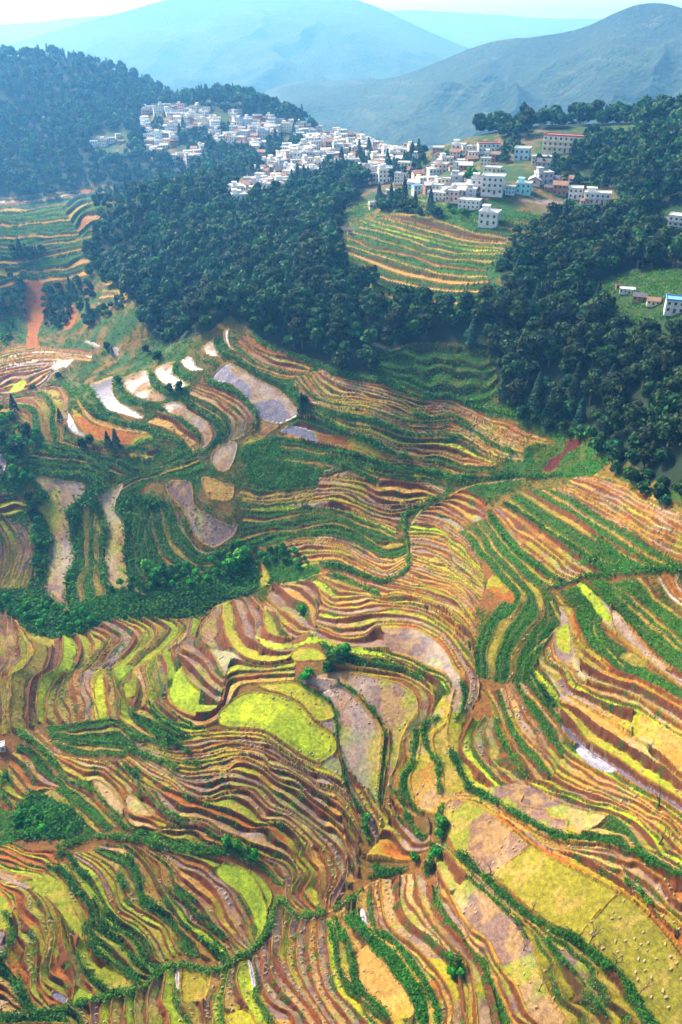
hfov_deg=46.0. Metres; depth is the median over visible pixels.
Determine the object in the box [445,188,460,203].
house
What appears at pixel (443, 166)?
house
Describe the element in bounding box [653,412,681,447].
tree
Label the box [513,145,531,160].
house
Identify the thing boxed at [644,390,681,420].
tree
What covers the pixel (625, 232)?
tree
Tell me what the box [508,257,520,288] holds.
conifer tree
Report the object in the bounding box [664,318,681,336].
tree
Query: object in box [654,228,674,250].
tree
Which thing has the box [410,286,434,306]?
tree
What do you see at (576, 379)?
conifer tree
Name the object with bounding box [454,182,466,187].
house
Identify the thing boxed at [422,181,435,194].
house
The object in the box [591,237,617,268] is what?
tree
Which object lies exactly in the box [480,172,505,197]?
house
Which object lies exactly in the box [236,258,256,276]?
tree
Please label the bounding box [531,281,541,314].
conifer tree
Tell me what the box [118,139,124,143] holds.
house
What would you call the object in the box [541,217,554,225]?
tree
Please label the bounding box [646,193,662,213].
tree
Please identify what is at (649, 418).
tree
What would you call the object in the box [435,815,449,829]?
shrub
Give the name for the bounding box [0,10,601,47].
farthest mountain
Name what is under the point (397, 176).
house
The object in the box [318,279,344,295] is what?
tree
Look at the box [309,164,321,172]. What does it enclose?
house
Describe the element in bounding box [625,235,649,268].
tree
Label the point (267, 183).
house
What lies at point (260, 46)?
mountain
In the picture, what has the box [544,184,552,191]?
house
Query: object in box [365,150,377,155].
house
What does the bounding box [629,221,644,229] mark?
tree
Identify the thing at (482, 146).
house
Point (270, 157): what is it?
house
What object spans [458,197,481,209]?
house
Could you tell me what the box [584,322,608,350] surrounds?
tree
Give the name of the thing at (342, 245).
tree
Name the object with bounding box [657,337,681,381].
tree
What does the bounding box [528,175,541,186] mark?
house
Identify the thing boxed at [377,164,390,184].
house
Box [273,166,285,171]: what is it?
house
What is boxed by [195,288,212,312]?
tree
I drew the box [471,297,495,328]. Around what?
tree
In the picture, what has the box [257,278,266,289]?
tree
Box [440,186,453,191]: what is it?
house
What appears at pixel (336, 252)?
tree
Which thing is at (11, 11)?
sky
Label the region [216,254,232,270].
tree
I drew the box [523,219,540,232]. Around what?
tree
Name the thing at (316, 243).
tree
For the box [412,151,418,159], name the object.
house
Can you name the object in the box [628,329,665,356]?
tree
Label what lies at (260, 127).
distant houses
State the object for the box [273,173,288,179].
house
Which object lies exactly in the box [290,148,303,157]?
house
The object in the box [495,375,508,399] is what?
conifer tree
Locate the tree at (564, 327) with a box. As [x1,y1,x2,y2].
[554,321,573,345]
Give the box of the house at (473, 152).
[468,150,478,155]
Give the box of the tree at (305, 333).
[297,326,310,347]
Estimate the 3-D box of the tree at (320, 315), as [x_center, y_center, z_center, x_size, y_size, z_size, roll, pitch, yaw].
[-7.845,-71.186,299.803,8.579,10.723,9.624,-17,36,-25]
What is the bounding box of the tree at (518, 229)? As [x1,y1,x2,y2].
[508,225,523,246]
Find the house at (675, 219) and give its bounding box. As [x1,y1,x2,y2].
[667,212,681,228]
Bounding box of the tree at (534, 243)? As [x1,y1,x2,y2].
[528,241,545,254]
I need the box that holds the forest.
[0,43,681,978]
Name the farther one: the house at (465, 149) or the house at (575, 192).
the house at (465, 149)
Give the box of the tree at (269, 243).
[261,239,274,256]
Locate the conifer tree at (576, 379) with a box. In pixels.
[566,360,583,401]
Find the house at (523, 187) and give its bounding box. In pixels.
[515,177,532,195]
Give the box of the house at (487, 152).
[484,149,491,155]
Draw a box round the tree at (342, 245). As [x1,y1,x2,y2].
[334,241,348,260]
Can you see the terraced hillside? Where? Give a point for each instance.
(560, 886)
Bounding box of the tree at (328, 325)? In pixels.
[325,320,331,331]
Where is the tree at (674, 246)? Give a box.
[667,235,681,266]
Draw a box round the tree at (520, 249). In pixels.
[511,241,532,265]
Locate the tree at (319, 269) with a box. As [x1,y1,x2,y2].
[314,264,328,275]
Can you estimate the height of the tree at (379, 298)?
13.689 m
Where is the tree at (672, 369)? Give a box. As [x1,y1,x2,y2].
[668,365,681,377]
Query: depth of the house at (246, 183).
484.83 m
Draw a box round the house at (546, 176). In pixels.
[534,166,554,184]
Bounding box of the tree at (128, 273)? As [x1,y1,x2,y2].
[121,269,135,297]
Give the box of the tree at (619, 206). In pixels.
[612,201,627,215]
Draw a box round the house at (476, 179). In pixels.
[471,173,481,191]
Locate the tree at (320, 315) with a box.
[310,306,329,324]
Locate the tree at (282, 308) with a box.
[274,301,292,322]
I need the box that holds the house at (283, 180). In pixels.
[275,175,287,182]
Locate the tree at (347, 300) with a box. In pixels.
[333,292,354,302]
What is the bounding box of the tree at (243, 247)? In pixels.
[232,245,250,260]
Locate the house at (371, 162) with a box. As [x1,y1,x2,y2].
[369,161,383,164]
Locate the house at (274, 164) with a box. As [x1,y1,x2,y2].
[272,161,281,171]
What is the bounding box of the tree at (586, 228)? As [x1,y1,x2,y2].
[572,218,600,240]
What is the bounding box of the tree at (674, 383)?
[665,369,681,396]
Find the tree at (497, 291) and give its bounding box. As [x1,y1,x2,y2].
[490,285,507,319]
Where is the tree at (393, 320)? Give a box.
[383,309,404,333]
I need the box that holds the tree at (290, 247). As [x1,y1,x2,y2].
[284,242,296,252]
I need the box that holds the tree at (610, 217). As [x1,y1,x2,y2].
[596,207,621,229]
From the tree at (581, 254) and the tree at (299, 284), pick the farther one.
the tree at (299, 284)
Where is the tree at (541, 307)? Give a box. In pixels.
[534,294,553,323]
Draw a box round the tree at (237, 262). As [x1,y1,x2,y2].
[233,257,249,267]
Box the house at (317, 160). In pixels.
[313,156,324,164]
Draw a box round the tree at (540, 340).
[522,329,548,354]
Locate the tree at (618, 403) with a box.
[606,394,624,414]
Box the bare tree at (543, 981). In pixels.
[538,971,551,991]
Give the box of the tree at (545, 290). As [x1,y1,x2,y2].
[539,278,561,297]
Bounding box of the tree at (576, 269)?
[555,264,585,280]
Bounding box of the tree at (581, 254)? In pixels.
[572,249,593,275]
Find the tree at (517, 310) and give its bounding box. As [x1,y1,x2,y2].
[505,299,529,330]
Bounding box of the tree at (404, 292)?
[392,285,414,304]
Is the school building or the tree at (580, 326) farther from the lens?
the school building
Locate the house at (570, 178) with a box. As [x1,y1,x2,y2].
[561,174,574,186]
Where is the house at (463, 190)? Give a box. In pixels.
[456,185,474,196]
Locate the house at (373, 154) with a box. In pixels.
[370,151,381,158]
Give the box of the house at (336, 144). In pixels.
[332,140,342,148]
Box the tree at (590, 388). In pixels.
[580,367,601,405]
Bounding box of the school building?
[542,132,585,154]
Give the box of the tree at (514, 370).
[500,359,530,381]
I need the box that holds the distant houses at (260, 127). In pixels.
[139,102,387,165]
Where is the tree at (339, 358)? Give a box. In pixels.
[330,350,350,370]
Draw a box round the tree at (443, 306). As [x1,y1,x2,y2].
[431,299,454,324]
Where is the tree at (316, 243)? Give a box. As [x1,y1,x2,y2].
[311,235,322,250]
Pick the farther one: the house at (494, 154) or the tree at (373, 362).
the house at (494, 154)
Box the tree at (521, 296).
[514,294,526,301]
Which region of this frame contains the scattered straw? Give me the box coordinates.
[0,340,681,1023]
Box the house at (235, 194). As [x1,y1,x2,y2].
[231,188,245,206]
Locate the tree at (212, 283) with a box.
[205,280,222,295]
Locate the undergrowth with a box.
[0,189,681,1023]
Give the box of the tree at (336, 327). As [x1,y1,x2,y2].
[328,322,342,342]
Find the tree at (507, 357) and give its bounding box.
[495,348,516,368]
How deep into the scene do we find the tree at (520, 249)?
296.85 m
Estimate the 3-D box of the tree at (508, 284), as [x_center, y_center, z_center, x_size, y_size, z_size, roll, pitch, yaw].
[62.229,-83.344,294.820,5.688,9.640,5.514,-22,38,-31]
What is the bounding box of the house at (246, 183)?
[239,180,250,189]
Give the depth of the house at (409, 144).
528.62 m
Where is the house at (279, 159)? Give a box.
[275,156,287,166]
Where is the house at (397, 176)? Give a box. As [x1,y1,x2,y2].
[394,171,407,184]
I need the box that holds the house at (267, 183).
[263,181,280,186]
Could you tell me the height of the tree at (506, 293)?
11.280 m
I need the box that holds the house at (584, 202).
[580,198,589,204]
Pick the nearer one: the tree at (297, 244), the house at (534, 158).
the tree at (297, 244)
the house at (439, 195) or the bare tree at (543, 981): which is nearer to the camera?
the bare tree at (543, 981)
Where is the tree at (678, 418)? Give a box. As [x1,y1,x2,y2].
[675,413,681,436]
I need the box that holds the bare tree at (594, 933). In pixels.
[588,924,602,945]
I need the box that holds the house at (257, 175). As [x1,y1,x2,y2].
[255,172,266,178]
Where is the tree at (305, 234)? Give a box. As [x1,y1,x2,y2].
[299,229,317,240]
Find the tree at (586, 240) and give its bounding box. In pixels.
[579,237,591,243]
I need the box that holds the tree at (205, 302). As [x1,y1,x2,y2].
[200,289,213,314]
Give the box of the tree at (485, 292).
[476,284,494,298]
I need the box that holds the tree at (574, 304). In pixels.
[556,299,582,322]
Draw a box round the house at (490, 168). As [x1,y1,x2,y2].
[483,165,502,172]
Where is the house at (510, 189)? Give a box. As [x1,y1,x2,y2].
[505,184,515,195]
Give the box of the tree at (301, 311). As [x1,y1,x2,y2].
[289,302,314,321]
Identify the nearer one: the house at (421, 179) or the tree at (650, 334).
the tree at (650, 334)
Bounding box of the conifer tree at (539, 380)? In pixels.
[526,369,545,413]
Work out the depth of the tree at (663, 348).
232.32 m
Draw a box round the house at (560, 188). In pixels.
[552,180,568,196]
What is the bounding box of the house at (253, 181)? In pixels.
[249,177,262,184]
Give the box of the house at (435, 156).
[433,152,439,160]
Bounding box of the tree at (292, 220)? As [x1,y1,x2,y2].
[284,216,298,232]
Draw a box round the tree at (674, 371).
[672,366,681,376]
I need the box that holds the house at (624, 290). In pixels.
[619,286,635,294]
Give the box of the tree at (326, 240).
[319,236,334,249]
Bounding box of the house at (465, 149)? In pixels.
[461,144,472,155]
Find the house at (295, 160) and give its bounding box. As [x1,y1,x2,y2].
[290,158,301,164]
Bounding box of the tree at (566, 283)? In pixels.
[550,274,585,295]
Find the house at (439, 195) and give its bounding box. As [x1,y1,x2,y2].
[427,190,444,201]
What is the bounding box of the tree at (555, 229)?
[541,225,566,243]
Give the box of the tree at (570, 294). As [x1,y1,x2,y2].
[557,289,579,319]
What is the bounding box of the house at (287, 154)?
[283,150,292,162]
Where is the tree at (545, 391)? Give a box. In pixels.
[532,382,550,409]
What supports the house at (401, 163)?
on the terraced hillside
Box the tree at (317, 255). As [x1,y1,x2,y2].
[313,249,323,263]
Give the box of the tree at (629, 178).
[623,167,638,190]
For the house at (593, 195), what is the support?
on the terraced hillside
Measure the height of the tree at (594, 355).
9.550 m
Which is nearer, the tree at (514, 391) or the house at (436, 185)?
the tree at (514, 391)
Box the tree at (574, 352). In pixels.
[560,341,589,369]
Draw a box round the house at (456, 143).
[451,139,466,148]
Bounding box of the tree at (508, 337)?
[496,329,518,352]
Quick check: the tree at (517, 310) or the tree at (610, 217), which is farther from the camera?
the tree at (610, 217)
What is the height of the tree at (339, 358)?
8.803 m
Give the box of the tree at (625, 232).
[613,226,632,257]
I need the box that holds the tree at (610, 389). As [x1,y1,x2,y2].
[597,377,627,404]
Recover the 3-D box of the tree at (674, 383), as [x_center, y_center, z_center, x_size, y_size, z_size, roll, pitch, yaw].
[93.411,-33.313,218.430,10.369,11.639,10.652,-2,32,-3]
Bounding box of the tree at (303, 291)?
[291,287,314,305]
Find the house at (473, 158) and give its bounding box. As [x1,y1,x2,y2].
[464,155,478,161]
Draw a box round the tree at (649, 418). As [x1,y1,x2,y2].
[647,414,668,423]
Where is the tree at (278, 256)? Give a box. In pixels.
[270,250,292,266]
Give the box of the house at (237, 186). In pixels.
[231,181,243,190]
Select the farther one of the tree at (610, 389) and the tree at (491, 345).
the tree at (491, 345)
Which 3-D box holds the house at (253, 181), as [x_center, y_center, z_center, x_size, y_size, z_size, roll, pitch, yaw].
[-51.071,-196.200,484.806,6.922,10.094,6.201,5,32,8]
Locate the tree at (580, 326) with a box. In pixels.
[567,317,592,342]
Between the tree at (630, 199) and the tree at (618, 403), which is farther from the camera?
the tree at (630, 199)
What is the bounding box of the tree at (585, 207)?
[581,206,595,218]
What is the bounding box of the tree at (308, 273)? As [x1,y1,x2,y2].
[298,266,318,286]
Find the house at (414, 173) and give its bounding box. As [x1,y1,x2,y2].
[411,170,424,178]
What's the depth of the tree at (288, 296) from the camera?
300.97 m
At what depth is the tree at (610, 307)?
259.27 m
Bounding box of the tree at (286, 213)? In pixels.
[280,209,295,226]
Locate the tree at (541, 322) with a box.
[533,315,548,330]
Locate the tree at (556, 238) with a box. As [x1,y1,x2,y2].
[544,234,566,252]
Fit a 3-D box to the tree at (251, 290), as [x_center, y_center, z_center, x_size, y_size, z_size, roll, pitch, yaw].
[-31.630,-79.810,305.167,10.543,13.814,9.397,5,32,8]
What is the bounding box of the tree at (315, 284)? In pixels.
[307,274,324,296]
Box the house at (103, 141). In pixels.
[98,137,108,146]
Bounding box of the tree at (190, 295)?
[187,291,197,299]
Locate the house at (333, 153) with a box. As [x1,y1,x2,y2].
[326,152,338,156]
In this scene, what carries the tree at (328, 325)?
on the terraced hillside
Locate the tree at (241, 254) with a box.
[234,249,245,259]
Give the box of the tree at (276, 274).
[267,267,282,286]
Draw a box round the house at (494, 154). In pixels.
[491,151,501,162]
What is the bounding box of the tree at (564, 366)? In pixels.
[559,357,575,374]
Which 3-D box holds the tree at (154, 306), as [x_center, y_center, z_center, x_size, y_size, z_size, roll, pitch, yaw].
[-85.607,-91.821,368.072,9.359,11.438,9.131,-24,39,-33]
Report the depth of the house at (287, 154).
569.46 m
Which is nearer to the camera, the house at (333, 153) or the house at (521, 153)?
the house at (521, 153)
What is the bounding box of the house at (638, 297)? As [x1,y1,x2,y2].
[632,292,648,302]
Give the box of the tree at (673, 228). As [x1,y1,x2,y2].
[655,225,681,236]
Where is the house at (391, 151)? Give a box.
[389,149,398,154]
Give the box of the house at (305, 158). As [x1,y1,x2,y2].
[301,154,313,163]
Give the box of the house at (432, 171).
[426,167,440,175]
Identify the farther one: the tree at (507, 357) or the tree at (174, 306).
the tree at (174, 306)
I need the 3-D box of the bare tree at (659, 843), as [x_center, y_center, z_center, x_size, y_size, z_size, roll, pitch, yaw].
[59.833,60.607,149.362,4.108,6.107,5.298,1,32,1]
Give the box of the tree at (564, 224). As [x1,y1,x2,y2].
[555,218,571,233]
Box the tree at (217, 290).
[207,285,227,311]
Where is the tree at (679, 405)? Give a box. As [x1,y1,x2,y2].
[676,388,681,412]
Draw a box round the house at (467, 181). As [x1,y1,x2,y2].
[464,179,470,185]
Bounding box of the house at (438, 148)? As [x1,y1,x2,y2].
[432,145,443,157]
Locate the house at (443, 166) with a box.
[434,158,449,173]
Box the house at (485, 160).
[480,156,491,166]
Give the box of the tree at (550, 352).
[543,339,560,366]
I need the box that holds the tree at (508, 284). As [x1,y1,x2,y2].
[503,272,515,290]
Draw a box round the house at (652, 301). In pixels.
[646,296,661,306]
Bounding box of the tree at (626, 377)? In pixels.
[620,366,637,385]
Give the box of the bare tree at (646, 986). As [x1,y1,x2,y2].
[639,976,655,993]
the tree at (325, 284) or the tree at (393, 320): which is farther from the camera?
the tree at (325, 284)
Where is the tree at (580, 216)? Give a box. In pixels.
[569,212,585,234]
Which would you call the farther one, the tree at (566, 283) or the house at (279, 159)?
the house at (279, 159)
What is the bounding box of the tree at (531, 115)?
[519,109,538,135]
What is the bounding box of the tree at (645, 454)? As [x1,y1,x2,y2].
[636,443,657,468]
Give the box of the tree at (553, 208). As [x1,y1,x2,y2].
[541,202,562,225]
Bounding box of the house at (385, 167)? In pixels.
[381,163,392,179]
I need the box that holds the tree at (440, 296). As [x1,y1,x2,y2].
[435,292,455,306]
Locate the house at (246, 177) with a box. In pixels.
[243,176,253,179]
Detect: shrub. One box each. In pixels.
[241,844,251,857]
[424,858,434,873]
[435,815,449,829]
[444,951,453,963]
[450,954,464,967]
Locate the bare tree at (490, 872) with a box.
[486,860,501,879]
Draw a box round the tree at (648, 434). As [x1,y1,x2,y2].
[636,422,663,449]
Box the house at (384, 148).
[381,144,393,153]
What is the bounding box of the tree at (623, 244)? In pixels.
[614,238,629,255]
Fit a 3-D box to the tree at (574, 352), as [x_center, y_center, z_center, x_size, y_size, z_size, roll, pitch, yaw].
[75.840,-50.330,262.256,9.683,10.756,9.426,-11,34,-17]
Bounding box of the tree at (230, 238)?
[224,233,240,243]
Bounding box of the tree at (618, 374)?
[607,371,625,384]
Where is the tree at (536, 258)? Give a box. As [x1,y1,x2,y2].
[522,246,545,267]
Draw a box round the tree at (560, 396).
[544,385,567,417]
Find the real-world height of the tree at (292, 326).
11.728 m
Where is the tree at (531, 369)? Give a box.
[519,363,536,383]
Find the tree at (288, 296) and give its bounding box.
[282,288,298,307]
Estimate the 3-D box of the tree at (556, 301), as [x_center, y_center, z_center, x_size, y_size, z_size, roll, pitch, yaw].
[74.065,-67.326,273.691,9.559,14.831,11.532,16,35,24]
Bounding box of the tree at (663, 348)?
[659,334,679,353]
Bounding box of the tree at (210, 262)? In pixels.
[201,256,221,271]
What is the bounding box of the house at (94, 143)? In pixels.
[90,140,97,147]
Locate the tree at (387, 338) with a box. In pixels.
[380,326,397,350]
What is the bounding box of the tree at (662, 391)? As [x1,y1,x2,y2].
[651,387,672,396]
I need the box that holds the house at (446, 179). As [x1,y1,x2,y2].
[441,176,450,185]
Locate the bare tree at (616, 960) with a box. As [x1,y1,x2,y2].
[609,952,629,968]
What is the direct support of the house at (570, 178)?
on the terraced hillside
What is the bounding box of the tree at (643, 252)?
[641,241,645,266]
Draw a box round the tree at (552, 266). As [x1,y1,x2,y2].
[545,262,561,279]
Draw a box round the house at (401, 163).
[397,160,411,166]
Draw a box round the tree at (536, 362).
[519,352,544,372]
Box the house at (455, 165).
[453,160,459,169]
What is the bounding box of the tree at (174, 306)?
[166,300,180,315]
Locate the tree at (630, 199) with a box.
[624,195,635,214]
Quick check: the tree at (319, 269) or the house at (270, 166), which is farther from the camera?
the house at (270, 166)
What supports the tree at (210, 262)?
on the terraced hillside
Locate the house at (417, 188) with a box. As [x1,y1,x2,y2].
[411,183,422,195]
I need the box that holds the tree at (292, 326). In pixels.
[286,317,308,343]
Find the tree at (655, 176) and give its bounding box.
[638,167,660,189]
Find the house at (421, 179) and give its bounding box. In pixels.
[417,175,428,182]
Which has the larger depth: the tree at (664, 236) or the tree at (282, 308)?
the tree at (282, 308)
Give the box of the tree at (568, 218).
[565,216,573,225]
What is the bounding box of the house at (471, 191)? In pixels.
[466,184,477,197]
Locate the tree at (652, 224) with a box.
[640,213,664,235]
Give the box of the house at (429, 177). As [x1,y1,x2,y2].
[426,175,437,180]
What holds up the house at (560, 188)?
on the terraced hillside
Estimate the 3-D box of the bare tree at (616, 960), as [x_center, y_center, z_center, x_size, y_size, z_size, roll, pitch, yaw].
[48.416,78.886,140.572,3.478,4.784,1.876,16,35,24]
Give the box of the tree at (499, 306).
[490,293,511,321]
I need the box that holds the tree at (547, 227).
[539,223,550,245]
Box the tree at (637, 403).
[623,399,643,413]
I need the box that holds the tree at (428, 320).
[417,313,435,334]
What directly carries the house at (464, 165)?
on the terraced hillside
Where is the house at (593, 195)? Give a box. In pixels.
[584,186,611,204]
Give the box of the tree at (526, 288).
[516,274,539,299]
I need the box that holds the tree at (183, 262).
[172,256,191,272]
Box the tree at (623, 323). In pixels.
[606,314,637,331]
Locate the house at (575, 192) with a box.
[568,185,583,199]
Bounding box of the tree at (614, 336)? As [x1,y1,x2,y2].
[602,328,623,349]
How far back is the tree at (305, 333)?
291.25 m
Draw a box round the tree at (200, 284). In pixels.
[193,277,210,297]
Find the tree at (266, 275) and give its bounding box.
[258,266,272,281]
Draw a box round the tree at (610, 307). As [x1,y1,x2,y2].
[585,291,618,325]
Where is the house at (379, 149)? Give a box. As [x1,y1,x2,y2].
[372,147,381,152]
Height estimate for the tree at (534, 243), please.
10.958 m
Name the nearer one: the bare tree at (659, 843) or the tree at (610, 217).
the bare tree at (659, 843)
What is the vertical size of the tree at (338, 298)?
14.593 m
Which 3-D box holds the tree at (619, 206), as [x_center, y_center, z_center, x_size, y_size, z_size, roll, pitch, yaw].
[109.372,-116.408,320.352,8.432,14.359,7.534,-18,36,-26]
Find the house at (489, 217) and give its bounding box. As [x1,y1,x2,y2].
[478,204,501,228]
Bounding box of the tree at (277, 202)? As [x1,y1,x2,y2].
[272,199,283,206]
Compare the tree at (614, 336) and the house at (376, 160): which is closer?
the tree at (614, 336)
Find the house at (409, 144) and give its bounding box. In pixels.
[407,141,417,151]
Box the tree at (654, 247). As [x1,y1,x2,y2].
[643,239,668,268]
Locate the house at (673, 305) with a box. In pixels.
[663,294,681,315]
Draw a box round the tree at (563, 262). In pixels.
[556,255,569,277]
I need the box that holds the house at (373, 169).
[369,167,376,171]
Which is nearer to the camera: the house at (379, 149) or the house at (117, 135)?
the house at (379, 149)
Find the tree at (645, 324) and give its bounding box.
[626,318,664,337]
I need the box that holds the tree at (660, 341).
[644,333,667,352]
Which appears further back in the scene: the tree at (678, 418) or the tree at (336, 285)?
the tree at (336, 285)
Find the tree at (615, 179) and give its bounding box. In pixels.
[610,165,627,193]
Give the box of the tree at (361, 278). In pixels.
[346,266,376,293]
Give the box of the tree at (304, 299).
[300,296,314,307]
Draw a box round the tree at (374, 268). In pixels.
[366,264,379,286]
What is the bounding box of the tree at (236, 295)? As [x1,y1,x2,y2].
[227,286,244,311]
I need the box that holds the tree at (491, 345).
[483,331,500,361]
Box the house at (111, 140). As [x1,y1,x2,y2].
[108,137,114,143]
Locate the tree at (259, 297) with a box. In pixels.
[247,289,271,312]
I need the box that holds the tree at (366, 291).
[357,288,375,304]
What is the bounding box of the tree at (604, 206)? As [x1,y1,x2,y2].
[594,201,614,215]
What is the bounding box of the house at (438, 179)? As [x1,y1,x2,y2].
[434,177,441,182]
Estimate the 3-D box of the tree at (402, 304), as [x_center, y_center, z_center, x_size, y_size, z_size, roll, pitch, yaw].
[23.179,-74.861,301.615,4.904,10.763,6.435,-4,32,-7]
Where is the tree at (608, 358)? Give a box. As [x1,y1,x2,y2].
[598,343,619,373]
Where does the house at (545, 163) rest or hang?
on the terraced hillside
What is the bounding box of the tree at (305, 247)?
[297,242,314,254]
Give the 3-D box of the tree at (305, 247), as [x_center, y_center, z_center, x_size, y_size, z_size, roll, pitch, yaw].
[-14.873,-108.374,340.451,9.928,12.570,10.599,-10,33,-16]
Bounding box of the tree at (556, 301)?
[545,292,570,322]
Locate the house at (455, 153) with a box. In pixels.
[449,148,460,159]
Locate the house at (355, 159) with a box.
[345,157,359,160]
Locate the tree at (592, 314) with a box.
[580,299,615,324]
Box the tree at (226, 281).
[223,279,232,287]
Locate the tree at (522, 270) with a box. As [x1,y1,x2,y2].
[508,265,533,293]
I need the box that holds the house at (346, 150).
[339,146,348,153]
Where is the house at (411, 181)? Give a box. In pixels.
[407,179,414,186]
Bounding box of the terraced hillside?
[0,56,681,1023]
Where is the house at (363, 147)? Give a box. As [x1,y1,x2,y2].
[354,145,369,153]
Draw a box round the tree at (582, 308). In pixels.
[574,301,587,318]
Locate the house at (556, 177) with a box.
[553,175,567,180]
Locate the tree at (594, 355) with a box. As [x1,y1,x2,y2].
[588,347,601,370]
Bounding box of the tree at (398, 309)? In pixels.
[383,305,407,317]
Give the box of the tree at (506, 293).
[501,290,514,306]
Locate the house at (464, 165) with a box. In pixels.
[458,161,473,170]
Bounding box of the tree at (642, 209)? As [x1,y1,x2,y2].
[632,194,658,215]
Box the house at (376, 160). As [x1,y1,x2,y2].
[371,159,383,161]
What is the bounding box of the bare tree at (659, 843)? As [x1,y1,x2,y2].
[655,820,675,844]
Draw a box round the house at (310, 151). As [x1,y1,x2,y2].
[305,147,319,156]
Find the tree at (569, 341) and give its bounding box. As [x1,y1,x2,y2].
[566,333,586,345]
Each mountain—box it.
[0,0,469,92]
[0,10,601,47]
[259,3,681,149]
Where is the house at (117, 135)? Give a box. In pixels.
[115,133,120,138]
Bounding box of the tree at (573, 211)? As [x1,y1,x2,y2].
[566,206,590,221]
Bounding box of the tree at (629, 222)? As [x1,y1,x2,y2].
[617,217,638,230]
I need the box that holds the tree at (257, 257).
[249,252,265,265]
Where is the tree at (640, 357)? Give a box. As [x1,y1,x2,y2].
[634,338,642,359]
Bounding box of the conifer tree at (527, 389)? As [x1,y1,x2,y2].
[519,377,531,407]
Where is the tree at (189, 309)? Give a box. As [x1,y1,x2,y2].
[180,299,207,328]
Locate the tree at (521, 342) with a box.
[513,331,539,358]
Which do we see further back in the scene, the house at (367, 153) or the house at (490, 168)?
the house at (367, 153)
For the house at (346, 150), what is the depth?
587.31 m
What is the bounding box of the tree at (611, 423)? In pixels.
[596,408,625,440]
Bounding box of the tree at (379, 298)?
[370,289,387,319]
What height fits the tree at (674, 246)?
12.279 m
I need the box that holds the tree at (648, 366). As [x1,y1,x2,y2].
[629,349,667,388]
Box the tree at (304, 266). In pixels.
[293,262,314,274]
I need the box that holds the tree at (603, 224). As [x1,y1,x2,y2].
[592,219,612,234]
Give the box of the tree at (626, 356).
[617,337,642,366]
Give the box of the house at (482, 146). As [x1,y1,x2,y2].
[477,141,500,154]
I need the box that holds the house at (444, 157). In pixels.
[438,153,453,164]
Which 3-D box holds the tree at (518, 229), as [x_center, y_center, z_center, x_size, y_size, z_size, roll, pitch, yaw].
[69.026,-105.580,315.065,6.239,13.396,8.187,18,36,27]
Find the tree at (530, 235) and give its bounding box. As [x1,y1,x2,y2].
[516,228,541,246]
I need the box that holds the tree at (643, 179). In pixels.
[635,177,649,194]
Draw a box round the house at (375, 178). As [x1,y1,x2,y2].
[372,171,377,183]
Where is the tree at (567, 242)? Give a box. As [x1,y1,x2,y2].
[555,238,573,247]
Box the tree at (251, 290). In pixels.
[242,283,269,308]
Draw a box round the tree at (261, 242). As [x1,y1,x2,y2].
[256,238,266,254]
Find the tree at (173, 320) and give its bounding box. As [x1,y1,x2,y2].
[167,316,179,338]
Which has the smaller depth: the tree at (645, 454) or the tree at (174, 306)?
the tree at (645, 454)
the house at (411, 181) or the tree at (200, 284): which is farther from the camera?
the house at (411, 181)
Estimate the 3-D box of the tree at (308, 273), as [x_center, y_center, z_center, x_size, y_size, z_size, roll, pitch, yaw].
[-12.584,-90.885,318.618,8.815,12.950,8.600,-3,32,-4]
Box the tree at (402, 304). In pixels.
[398,298,409,310]
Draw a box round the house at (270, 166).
[267,164,272,171]
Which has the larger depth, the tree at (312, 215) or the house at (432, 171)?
the house at (432, 171)
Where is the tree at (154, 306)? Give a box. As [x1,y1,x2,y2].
[146,299,163,314]
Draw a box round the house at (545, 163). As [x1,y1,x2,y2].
[536,158,551,169]
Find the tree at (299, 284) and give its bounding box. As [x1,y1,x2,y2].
[293,282,312,294]
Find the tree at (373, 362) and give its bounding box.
[367,350,379,373]
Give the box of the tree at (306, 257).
[298,252,318,270]
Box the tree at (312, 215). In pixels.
[308,211,319,220]
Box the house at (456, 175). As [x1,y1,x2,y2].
[450,170,464,182]
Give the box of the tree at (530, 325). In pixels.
[519,321,538,333]
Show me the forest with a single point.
(644, 143)
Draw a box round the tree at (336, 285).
[328,280,345,298]
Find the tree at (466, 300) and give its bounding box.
[457,290,475,320]
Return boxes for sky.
[0,0,681,23]
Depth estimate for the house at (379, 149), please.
556.36 m
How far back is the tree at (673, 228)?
286.24 m
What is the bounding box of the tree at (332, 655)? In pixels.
[324,647,339,662]
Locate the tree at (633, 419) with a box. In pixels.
[619,407,647,431]
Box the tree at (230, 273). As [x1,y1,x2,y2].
[219,267,236,285]
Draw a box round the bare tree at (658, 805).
[646,778,663,806]
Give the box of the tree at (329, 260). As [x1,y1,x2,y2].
[321,243,336,268]
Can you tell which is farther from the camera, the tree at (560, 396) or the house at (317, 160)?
the house at (317, 160)
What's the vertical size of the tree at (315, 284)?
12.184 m
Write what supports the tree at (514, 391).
on the terraced hillside
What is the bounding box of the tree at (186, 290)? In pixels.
[178,286,193,298]
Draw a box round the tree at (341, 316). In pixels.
[329,307,351,338]
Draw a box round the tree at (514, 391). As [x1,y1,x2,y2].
[505,378,527,407]
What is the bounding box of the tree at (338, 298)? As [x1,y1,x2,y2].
[330,293,348,313]
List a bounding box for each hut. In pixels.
[0,741,5,751]
[368,201,375,209]
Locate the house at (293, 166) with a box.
[290,164,301,170]
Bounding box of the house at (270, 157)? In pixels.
[267,154,275,164]
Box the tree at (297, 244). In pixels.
[294,241,304,251]
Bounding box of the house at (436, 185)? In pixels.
[431,182,444,189]
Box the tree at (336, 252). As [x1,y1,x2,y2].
[332,247,344,265]
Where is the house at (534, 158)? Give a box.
[531,154,551,164]

